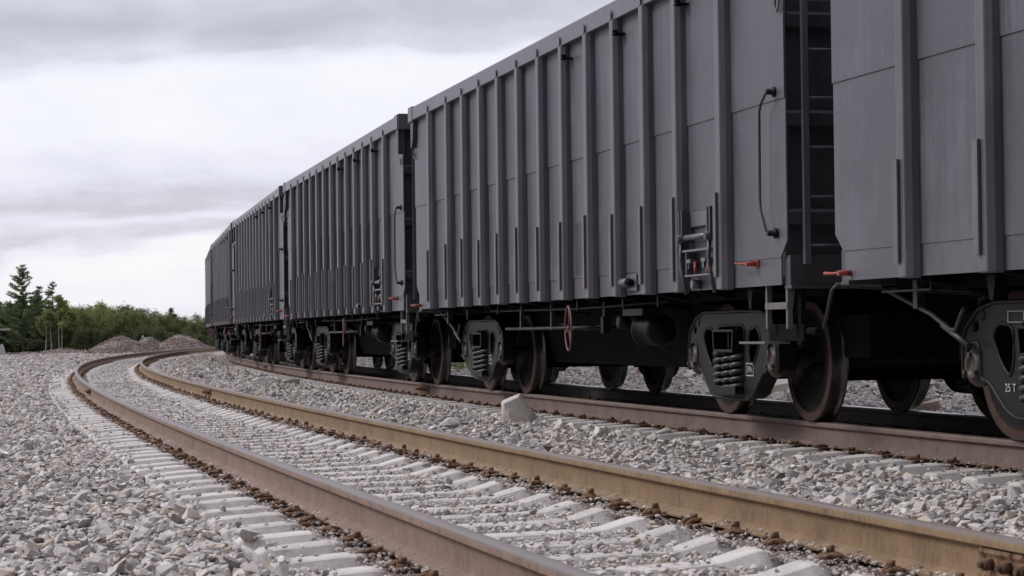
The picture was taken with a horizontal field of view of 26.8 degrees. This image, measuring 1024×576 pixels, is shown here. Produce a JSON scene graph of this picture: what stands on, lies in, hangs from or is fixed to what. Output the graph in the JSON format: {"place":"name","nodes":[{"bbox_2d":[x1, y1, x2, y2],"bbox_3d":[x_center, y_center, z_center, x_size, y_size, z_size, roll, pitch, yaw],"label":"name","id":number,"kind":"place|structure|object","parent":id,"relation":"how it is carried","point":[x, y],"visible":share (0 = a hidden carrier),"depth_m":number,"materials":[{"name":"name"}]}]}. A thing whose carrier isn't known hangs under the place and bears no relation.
{"place":"outdoors","nodes":[
{"label":"outdoors","id":0,"kind":"place"},
{"bbox_2d":[0,0,613,322],"label":"sky","id":1,"kind":"structure","parent":0,"point":[134,133],"materials":[{"name":"white"}]},
{"bbox_2d":[0,348,1004,575],"bbox_3d":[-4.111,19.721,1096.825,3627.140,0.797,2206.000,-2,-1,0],"label":"ground","id":2,"kind":"structure","parent":0,"point":[111,547],"depth_m":76.02,"materials":[{"name":"gravel"}]},
{"bbox_2d":[0,303,15,352],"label":"larch tree","id":3,"kind":"object","parent":2,"relation":"on","point":[6,324],"visible":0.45,"depth_m":155.03,"materials":[{"name":"green plant"}]},
{"bbox_2d":[5,300,37,351],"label":"larch tree","id":4,"kind":"object","parent":2,"relation":"on","point":[16,345],"visible":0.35,"depth_m":153.36,"materials":[{"name":"green plant"}]},
{"bbox_2d":[0,264,57,351],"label":"larch tree","id":5,"kind":"object","parent":2,"relation":"on","point":[20,330],"visible":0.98,"depth_m":148.96,"materials":[{"name":"green plant"}]},
{"bbox_2d":[22,286,56,351],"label":"larch tree","id":6,"kind":"object","parent":2,"relation":"on","point":[40,337],"visible":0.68,"depth_m":150.77,"materials":[{"name":"green plant"}]},
{"bbox_2d":[41,298,56,348],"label":"birch tree","id":7,"kind":"object","parent":2,"relation":"on","point":[49,318],"visible":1,"depth_m":146.66,"materials":[{"name":"green plant"}]},
{"bbox_2d":[39,280,70,348],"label":"larch tree","id":8,"kind":"object","parent":2,"relation":"on","point":[49,292],"visible":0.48,"depth_m":149.97,"materials":[{"name":"green plant"}]},
{"bbox_2d":[51,294,71,323],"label":"birch tree","id":9,"kind":"object","parent":2,"relation":"on","point":[59,300],"visible":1,"depth_m":146.53,"materials":[{"name":"green plant"}]},
{"bbox_2d":[55,303,70,341],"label":"birch tree","id":10,"kind":"object","parent":2,"relation":"on","point":[62,313],"visible":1,"depth_m":146.28,"materials":[{"name":"green plant"}]},
{"bbox_2d":[55,321,83,348],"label":"broadleaf tree","id":11,"kind":"object","parent":2,"relation":"on","point":[66,333],"visible":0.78,"depth_m":151.22,"materials":[{"name":"green plant"}]},
{"bbox_2d":[68,327,90,350],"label":"broadleaf tree","id":12,"kind":"object","parent":2,"relation":"on","point":[80,337],"visible":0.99,"depth_m":148.82,"materials":[{"name":"green plant"}]},
{"bbox_2d":[71,305,101,332],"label":"birch tree","id":13,"kind":"object","parent":2,"relation":"on","point":[86,317],"visible":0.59,"depth_m":152.14,"materials":[{"name":"green plant"}]},
{"bbox_2d":[78,326,96,350],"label":"broadleaf tree","id":14,"kind":"object","parent":2,"relation":"on","point":[91,339],"visible":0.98,"depth_m":149.78,"materials":[{"name":"green plant"}]},
{"bbox_2d":[94,325,113,344],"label":"broadleaf tree","id":15,"kind":"object","parent":2,"relation":"on","point":[105,333],"visible":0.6,"depth_m":149.91,"materials":[{"name":"green plant"}]},
{"bbox_2d":[49,382,162,390],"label":"sleeper","id":16,"kind":"object","parent":2,"relation":"on","point":[130,389],"visible":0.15,"depth_m":39.82,"materials":[{"name":"concrete"}]},
{"bbox_2d":[73,347,214,395],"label":"rail","id":17,"kind":"object","parent":16,"relation":"on","point":[81,383],"visible":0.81,"depth_m":74.02,"materials":[{"name":"metal"}]},
{"bbox_2d":[95,303,118,336],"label":"birch tree","id":18,"kind":"object","parent":2,"relation":"on","point":[102,318],"visible":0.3,"depth_m":153.33,"materials":[{"name":"green plant"}]},
{"bbox_2d":[102,308,120,337],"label":"birch tree","id":19,"kind":"object","parent":2,"relation":"on","point":[111,314],"visible":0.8,"depth_m":151.21,"materials":[{"name":"green plant"}]},
{"bbox_2d":[80,336,151,353],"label":"gravel heap","id":20,"kind":"object","parent":2,"relation":"on","point":[119,344],"visible":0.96,"depth_m":126.94,"materials":[{"name":"gravel"}]},
{"bbox_2d":[111,312,132,336],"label":"birch tree","id":21,"kind":"object","parent":2,"relation":"on","point":[118,321],"visible":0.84,"depth_m":150.85,"materials":[{"name":"green plant"}]},
{"bbox_2d":[114,309,141,333],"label":"birch tree","id":22,"kind":"object","parent":2,"relation":"on","point":[134,315],"visible":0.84,"depth_m":151.55,"materials":[{"name":"green plant"}]},
{"bbox_2d":[57,395,202,406],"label":"sleeper","id":23,"kind":"object","parent":2,"relation":"on","point":[88,400],"visible":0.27,"depth_m":30.72,"materials":[{"name":"concrete"}]},
{"bbox_2d":[85,385,598,575],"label":"rail","id":24,"kind":"object","parent":23,"relation":"on","point":[444,548],"visible":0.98,"depth_m":9.78,"materials":[{"name":"metal"}]},
{"bbox_2d":[0,351,285,364],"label":"ballast","id":25,"kind":"structure","parent":2,"relation":"on","point":[75,357],"depth_m":100.42,"materials":[{"name":"gravel"}]},
{"bbox_2d":[138,338,161,350],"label":"gravel heap","id":26,"kind":"object","parent":2,"relation":"on","point":[152,344],"visible":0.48,"depth_m":128.17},
{"bbox_2d":[148,325,170,341],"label":"broadleaf tree","id":27,"kind":"object","parent":2,"relation":"on","point":[161,334],"visible":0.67,"depth_m":149.38,"materials":[{"name":"green plant"}]},
{"bbox_2d":[74,409,257,424],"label":"sleeper","id":28,"kind":"object","parent":2,"relation":"on","point":[115,417],"visible":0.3,"depth_m":24.24,"materials":[{"name":"concrete"}]},
{"bbox_2d":[76,411,263,425],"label":"sleeper","id":29,"kind":"object","parent":2,"relation":"on","point":[244,419],"visible":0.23,"depth_m":23.93,"materials":[{"name":"concrete"}]},
{"bbox_2d":[165,314,183,337],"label":"broadleaf tree","id":30,"kind":"object","parent":2,"relation":"on","point":[174,325],"visible":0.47,"depth_m":153.19,"materials":[{"name":"green plant"}]},
{"bbox_2d":[79,413,270,428],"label":"sleeper","id":31,"kind":"object","parent":2,"relation":"on","point":[248,421],"visible":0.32,"depth_m":23.45,"materials":[{"name":"concrete"}]},
{"bbox_2d":[81,415,277,431],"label":"sleeper","id":32,"kind":"object","parent":2,"relation":"on","point":[274,417],"visible":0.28,"depth_m":22.85,"materials":[{"name":"concrete"}]},
{"bbox_2d":[139,348,220,396],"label":"rail","id":33,"kind":"object","parent":2,"relation":"on","point":[190,386],"visible":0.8,"depth_m":43.47,"materials":[{"name":"metal"}]},
{"bbox_2d":[157,334,209,350],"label":"gravel heap","id":34,"kind":"object","parent":2,"relation":"on","point":[180,341],"visible":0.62,"depth_m":128.09,"materials":[{"name":"gravel"}]},
{"bbox_2d":[83,417,283,433],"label":"sleeper","id":35,"kind":"object","parent":2,"relation":"on","point":[264,425],"visible":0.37,"depth_m":22.38,"materials":[{"name":"concrete"}]},
{"bbox_2d":[86,418,291,436],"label":"sleeper","id":36,"kind":"object","parent":2,"relation":"on","point":[133,426],"visible":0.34,"depth_m":21.63,"materials":[{"name":"concrete"}]},
{"bbox_2d":[88,419,301,438],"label":"sleeper","id":37,"kind":"object","parent":2,"relation":"on","point":[280,428],"visible":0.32,"depth_m":21.25,"materials":[{"name":"concrete"}]},
{"bbox_2d":[93,421,315,440],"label":"sleeper","id":38,"kind":"object","parent":2,"relation":"on","point":[287,431],"visible":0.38,"depth_m":20.70,"materials":[{"name":"concrete"}]},
{"bbox_2d":[94,425,316,442],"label":"sleeper","id":39,"kind":"object","parent":2,"relation":"on","point":[296,433],"visible":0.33,"depth_m":20.20,"materials":[{"name":"concrete"}]},
{"bbox_2d":[97,426,325,447],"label":"sleeper","id":40,"kind":"object","parent":2,"relation":"on","point":[300,436],"visible":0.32,"depth_m":19.71,"materials":[{"name":"concrete"}]},
{"bbox_2d":[102,429,337,450],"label":"sleeper","id":41,"kind":"object","parent":2,"relation":"on","point":[331,432],"visible":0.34,"depth_m":19.22,"materials":[{"name":"concrete"}]},
{"bbox_2d":[106,432,347,452],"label":"sleeper","id":42,"kind":"object","parent":2,"relation":"on","point":[159,441],"visible":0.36,"depth_m":18.45,"materials":[{"name":"concrete"}]},
{"bbox_2d":[0,357,469,384],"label":"ballast","id":43,"kind":"structure","parent":2,"relation":"on","point":[20,373],"depth_m":58.80,"materials":[{"name":"gravel"}]},
{"bbox_2d":[110,434,359,454],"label":"sleeper","id":44,"kind":"object","parent":2,"relation":"on","point":[352,437],"visible":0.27,"depth_m":18.16,"materials":[{"name":"concrete"}]},
{"bbox_2d":[115,436,370,459],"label":"sleeper","id":45,"kind":"object","parent":2,"relation":"on","point":[350,446],"visible":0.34,"depth_m":17.62,"materials":[{"name":"concrete"}]},
{"bbox_2d":[120,441,382,462],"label":"sleeper","id":46,"kind":"object","parent":2,"relation":"on","point":[357,451],"visible":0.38,"depth_m":16.85,"materials":[{"name":"concrete"}]},
{"bbox_2d":[123,444,395,467],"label":"sleeper","id":47,"kind":"object","parent":2,"relation":"on","point":[374,453],"visible":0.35,"depth_m":16.34,"materials":[{"name":"concrete"}]},
{"bbox_2d":[129,444,407,470],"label":"sleeper","id":48,"kind":"object","parent":2,"relation":"on","point":[387,456],"visible":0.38,"depth_m":16.03,"materials":[{"name":"concrete"}]},
{"bbox_2d":[135,449,431,476],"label":"sleeper","id":49,"kind":"object","parent":2,"relation":"on","point":[399,461],"visible":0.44,"depth_m":15.48,"materials":[{"name":"concrete"}]},
{"bbox_2d":[144,454,444,483],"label":"sleeper","id":50,"kind":"object","parent":2,"relation":"on","point":[416,466],"visible":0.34,"depth_m":14.95,"materials":[{"name":"concrete"}]},
{"bbox_2d":[149,459,460,485],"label":"sleeper","id":51,"kind":"object","parent":2,"relation":"on","point":[452,463],"visible":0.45,"depth_m":14.39,"materials":[{"name":"concrete"}]},
{"bbox_2d":[156,462,482,494],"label":"sleeper","id":52,"kind":"object","parent":2,"relation":"on","point":[454,475],"visible":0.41,"depth_m":13.90,"materials":[{"name":"concrete"}]},
{"bbox_2d":[165,467,507,499],"bbox_3d":[-0.787,1.293,13.419,2.720,0.290,0.300,-1,-1,-14],"label":"sleeper","id":53,"kind":"object","parent":2,"relation":"on","point":[473,481],"visible":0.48,"depth_m":13.33,"materials":[{"name":"concrete"}]},
{"bbox_2d":[176,472,527,505],"bbox_3d":[-0.639,1.281,12.906,2.720,0.288,0.300,-1,-1,-15],"label":"sleeper","id":54,"kind":"object","parent":2,"relation":"on","point":[496,487],"visible":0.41,"depth_m":12.85,"materials":[{"name":"concrete"}]},
{"bbox_2d":[185,475,554,511],"bbox_3d":[-0.510,1.261,12.382,2.720,0.304,0.300,-1,-1,-15],"label":"sleeper","id":55,"kind":"object","parent":2,"relation":"on","point":[518,493],"visible":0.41,"depth_m":12.31,"materials":[{"name":"concrete"}]},
{"bbox_2d":[367,390,397,394],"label":"sleeper","id":56,"kind":"object","parent":2,"relation":"on","point":[395,391],"visible":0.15,"depth_m":33.10,"materials":[{"name":"concrete"}]},
{"bbox_2d":[263,363,424,394],"bbox_3d":[-3.910,1.758,43.680,0.279,0.179,24.885,-1,-1,-12],"label":"rail","id":57,"kind":"object","parent":56,"relation":"on","point":[393,384],"visible":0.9,"depth_m":38.43,"materials":[{"name":"metal"}]},
{"bbox_2d":[232,186,395,369],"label":"freight car","id":58,"kind":"object","parent":57,"relation":"on","point":[260,234],"visible":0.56,"depth_m":46.50,"materials":[{"name":"black metal"}]},
{"bbox_2d":[283,113,567,384],"bbox_3d":[-1.431,-0.353,35.736,3.270,3.717,14.038,0,-1,-13],"label":"freight car","id":59,"kind":"object","parent":57,"relation":"on","point":[352,256],"visible":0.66,"depth_m":32.77,"materials":[{"name":"black metal"}]},
{"bbox_2d":[198,484,581,520],"bbox_3d":[-0.361,1.256,11.849,2.720,0.287,0.300,-1,-1,-15],"label":"sleeper","id":60,"kind":"object","parent":2,"relation":"on","point":[536,499],"visible":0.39,"depth_m":11.81,"materials":[{"name":"concrete"}]},
{"bbox_2d":[207,488,609,528],"bbox_3d":[-0.234,1.235,11.315,2.720,0.303,0.300,-1,-1,-15],"label":"sleeper","id":61,"kind":"object","parent":2,"relation":"on","point":[267,517],"visible":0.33,"depth_m":11.09,"materials":[{"name":"concrete"}]},
{"bbox_2d":[218,498,642,541],"bbox_3d":[-0.105,1.232,10.804,2.720,0.285,0.300,-1,-1,-15],"label":"sleeper","id":62,"kind":"object","parent":2,"relation":"on","point":[601,517],"visible":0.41,"depth_m":10.78,"materials":[{"name":"concrete"}]},
{"bbox_2d":[234,502,682,552],"bbox_3d":[0.042,1.209,10.269,2.720,0.305,0.300,-1,-1,-14],"label":"sleeper","id":63,"kind":"object","parent":2,"relation":"on","point":[636,523],"visible":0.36,"depth_m":10.24,"materials":[{"name":"concrete"}]},
{"bbox_2d":[0,366,969,425],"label":"ballast","id":64,"kind":"structure","parent":2,"relation":"on","point":[19,402],"depth_m":31.82,"materials":[{"name":"gravel"}]},
{"bbox_2d":[413,394,558,401],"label":"sleeper","id":65,"kind":"object","parent":2,"relation":"on","point":[441,398],"visible":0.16,"depth_m":29.39,"materials":[{"name":"concrete"}]},
{"bbox_2d":[522,383,1010,438],"bbox_3d":[4.256,1.094,16.287,0.395,0.179,32.992,-1,-1,-15],"label":"rail","id":66,"kind":"object","parent":65,"relation":"on","point":[965,424],"visible":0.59,"depth_m":21.28,"materials":[{"name":"metal"}]},
{"bbox_2d":[822,0,1023,440],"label":"freight car","id":67,"kind":"object","parent":66,"relation":"on","point":[928,102],"visible":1,"depth_m":13.21,"materials":[{"name":"paint"}]},
{"bbox_2d":[252,513,725,565],"bbox_3d":[0.192,1.203,9.758,2.720,0.291,0.300,-1,-1,-15],"label":"sleeper","id":68,"kind":"object","parent":2,"relation":"on","point":[292,550],"visible":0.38,"depth_m":9.68,"materials":[{"name":"concrete"}]},
{"bbox_2d":[0,396,1007,494],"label":"ballast","id":69,"kind":"structure","parent":2,"relation":"on","point":[101,464],"depth_m":17.40,"materials":[{"name":"gravel"}]},
{"bbox_2d":[439,417,460,427],"bbox_3d":[-0.604,1.359,21.378,0.209,0.144,0.195,-1,-1,-17],"label":"boulder","id":70,"kind":"object","parent":69,"relation":"on","point":[449,422],"visible":0.8,"depth_m":21.34,"materials":[{"name":"stone"}]},
{"bbox_2d":[0,393,1021,575],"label":"ballast","id":71,"kind":"structure","parent":2,"relation":"on","point":[245,533],"depth_m":12.79,"materials":[{"name":"gravel"}]},
{"bbox_2d":[0,462,1023,575],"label":"ballast","id":72,"kind":"structure","parent":2,"relation":"on","point":[95,556],"depth_m":10.87,"materials":[{"name":"gravel"}]},
{"bbox_2d":[268,521,765,575],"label":"sleeper","id":73,"kind":"object","parent":2,"relation":"on","point":[704,544],"visible":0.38,"depth_m":9.16,"materials":[{"name":"concrete"}]},
{"bbox_2d":[501,394,537,422],"bbox_3d":[0.079,1.278,22.655,0.393,0.324,0.246,-1,-1,-6],"label":"boulder","id":74,"kind":"object","parent":2,"relation":"on","point":[516,408],"visible":0.83,"depth_m":22.57,"materials":[{"name":"stone"}]},
{"bbox_2d":[65,373,1021,575],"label":"ballast","id":75,"kind":"structure","parent":2,"relation":"on","point":[696,532],"depth_m":11.02,"materials":[{"name":"gravel"}]},
{"bbox_2d":[295,531,821,575],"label":"sleeper","id":76,"kind":"object","parent":2,"relation":"on","point":[747,556],"visible":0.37,"depth_m":8.73,"materials":[{"name":"concrete"}]},
{"bbox_2d":[202,386,1023,575],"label":"rail","id":77,"kind":"object","parent":76,"relation":"on","point":[910,543],"visible":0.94,"depth_m":9.98,"materials":[{"name":"metal"}]},
{"bbox_2d":[614,425,675,437],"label":"sleeper","id":78,"kind":"object","parent":2,"relation":"on","point":[634,430],"visible":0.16,"depth_m":19.86,"materials":[{"name":"concrete"}]},
{"bbox_2d":[417,545,883,575],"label":"sleeper","id":79,"kind":"object","parent":2,"relation":"on","point":[805,567],"visible":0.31,"depth_m":8.29,"materials":[{"name":"concrete"}]},
{"bbox_2d":[567,413,763,429],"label":"sleeper","id":80,"kind":"object","parent":2,"relation":"on","point":[575,425],"visible":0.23,"depth_m":21.48,"materials":[{"name":"concrete"}]},
{"bbox_2d":[357,357,976,414],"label":"ballast","id":81,"kind":"structure","parent":2,"relation":"on","point":[930,404],"depth_m":28.76,"materials":[{"name":"gravel"}]},
{"bbox_2d":[581,416,781,430],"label":"sleeper","id":82,"kind":"object","parent":2,"relation":"on","point":[592,427],"visible":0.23,"depth_m":20.96,"materials":[{"name":"concrete"}]},
{"bbox_2d":[599,417,800,432],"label":"sleeper","id":83,"kind":"object","parent":2,"relation":"on","point":[641,424],"visible":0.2,"depth_m":20.42,"materials":[{"name":"concrete"}]},
{"bbox_2d":[657,424,871,439],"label":"sleeper","id":84,"kind":"object","parent":2,"relation":"on","point":[668,436],"visible":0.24,"depth_m":18.81,"materials":[{"name":"concrete"}]},
{"bbox_2d":[772,379,788,392],"bbox_3d":[3.822,1.305,29.188,0.954,0.323,0.610,-1,-1,-17],"label":"boulder","id":85,"kind":"object","parent":2,"relation":"on","point":[781,385],"visible":0.01,"depth_m":28.83,"materials":[{"name":"stone"}]},
{"bbox_2d":[672,426,898,442],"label":"sleeper","id":86,"kind":"object","parent":2,"relation":"on","point":[702,437],"visible":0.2,"depth_m":18.32,"materials":[{"name":"concrete"}]},
{"bbox_2d":[764,444,843,457],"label":"sleeper","id":87,"kind":"object","parent":2,"relation":"on","point":[787,452],"visible":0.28,"depth_m":16.19,"materials":[{"name":"concrete"}]},
{"bbox_2d":[692,429,922,446],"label":"sleeper","id":88,"kind":"object","parent":2,"relation":"on","point":[713,442],"visible":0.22,"depth_m":17.75,"materials":[{"name":"concrete"}]},
{"bbox_2d":[794,447,875,461],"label":"sleeper","id":89,"kind":"object","parent":2,"relation":"on","point":[812,457],"visible":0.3,"depth_m":15.66,"materials":[{"name":"concrete"}]},
{"bbox_2d":[716,430,954,451],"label":"sleeper","id":90,"kind":"object","parent":2,"relation":"on","point":[729,446],"visible":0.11,"depth_m":17.25,"materials":[{"name":"concrete"}]},
{"bbox_2d":[738,434,986,453],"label":"sleeper","id":91,"kind":"object","parent":2,"relation":"on","point":[757,449],"visible":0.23,"depth_m":16.73,"materials":[{"name":"concrete"}]},
{"bbox_2d":[824,450,904,465],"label":"sleeper","id":92,"kind":"object","parent":2,"relation":"on","point":[842,460],"visible":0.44,"depth_m":15.13,"materials":[{"name":"concrete"}]},
{"bbox_2d":[849,560,918,575],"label":"sleeper","id":93,"kind":"object","parent":2,"relation":"on","point":[891,568],"visible":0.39,"depth_m":7.79,"materials":[{"name":"concrete"}]},
{"bbox_2d":[852,454,943,470],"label":"sleeper","id":94,"kind":"object","parent":2,"relation":"on","point":[873,465],"visible":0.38,"depth_m":14.61,"materials":[{"name":"concrete"}]},
{"bbox_2d":[885,457,981,475],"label":"sleeper","id":95,"kind":"object","parent":2,"relation":"on","point":[920,469],"visible":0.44,"depth_m":14.10,"materials":[{"name":"concrete"}]},
{"bbox_2d":[922,465,1018,481],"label":"sleeper","id":96,"kind":"object","parent":2,"relation":"on","point":[953,475],"visible":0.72,"depth_m":13.56,"materials":[{"name":"concrete"}]},
{"bbox_2d":[961,470,1023,487],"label":"sleeper","id":97,"kind":"object","parent":2,"relation":"on","point":[997,479],"visible":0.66,"depth_m":13.00,"materials":[{"name":"concrete"}]},
{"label":"sleeper","id":98,"kind":"object","parent":2,"relation":"on","visible":0},
{"bbox_2d":[976,547,1023,575],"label":"joint","id":99,"kind":"object","parent":98,"relation":"on","point":[994,563],"visible":0.98,"depth_m":7.21,"materials":[{"name":"metal"}]},
{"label":"sleeper","id":100,"kind":"object","parent":2,"relation":"on","visible":0},
{"bbox_2d":[415,383,1023,470],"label":"rail","id":101,"kind":"object","parent":100,"relation":"on","point":[1005,453],"visible":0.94,"depth_m":17.23,"materials":[{"name":"metal"}]},
{"bbox_2d":[408,0,993,421],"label":"freight car","id":102,"kind":"object","parent":101,"relation":"on","point":[613,190],"visible":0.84,"depth_m":18.31,"materials":[{"name":"black metal"}]},
{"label":"sleeper","id":103,"kind":"object","parent":2,"relation":"on","visible":0},
{"bbox_2d":[225,354,264,368],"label":"rail","id":104,"kind":"object","parent":103,"relation":"on","point":[241,361],"visible":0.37,"depth_m":64.54,"materials":[{"name":"metal"}]},
{"bbox_2d":[205,246,284,356],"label":"freight car","id":105,"kind":"object","parent":104,"relation":"on","point":[221,344],"visible":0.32,"depth_m":73.28,"materials":[{"name":"black metal"}]},
{"bbox_2d":[211,222,287,361],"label":"freight car","id":106,"kind":"object","parent":104,"relation":"on","point":[223,247],"visible":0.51,"depth_m":60.31,"materials":[{"name":"black metal"}]},
{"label":"sleeper","id":107,"kind":"object","parent":2,"relation":"on","visible":0},
{"bbox_2d":[280,356,521,391],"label":"rail","id":108,"kind":"object","parent":107,"relation":"on","point":[466,380],"visible":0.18,"depth_m":39.73,"materials":[{"name":"metal"}]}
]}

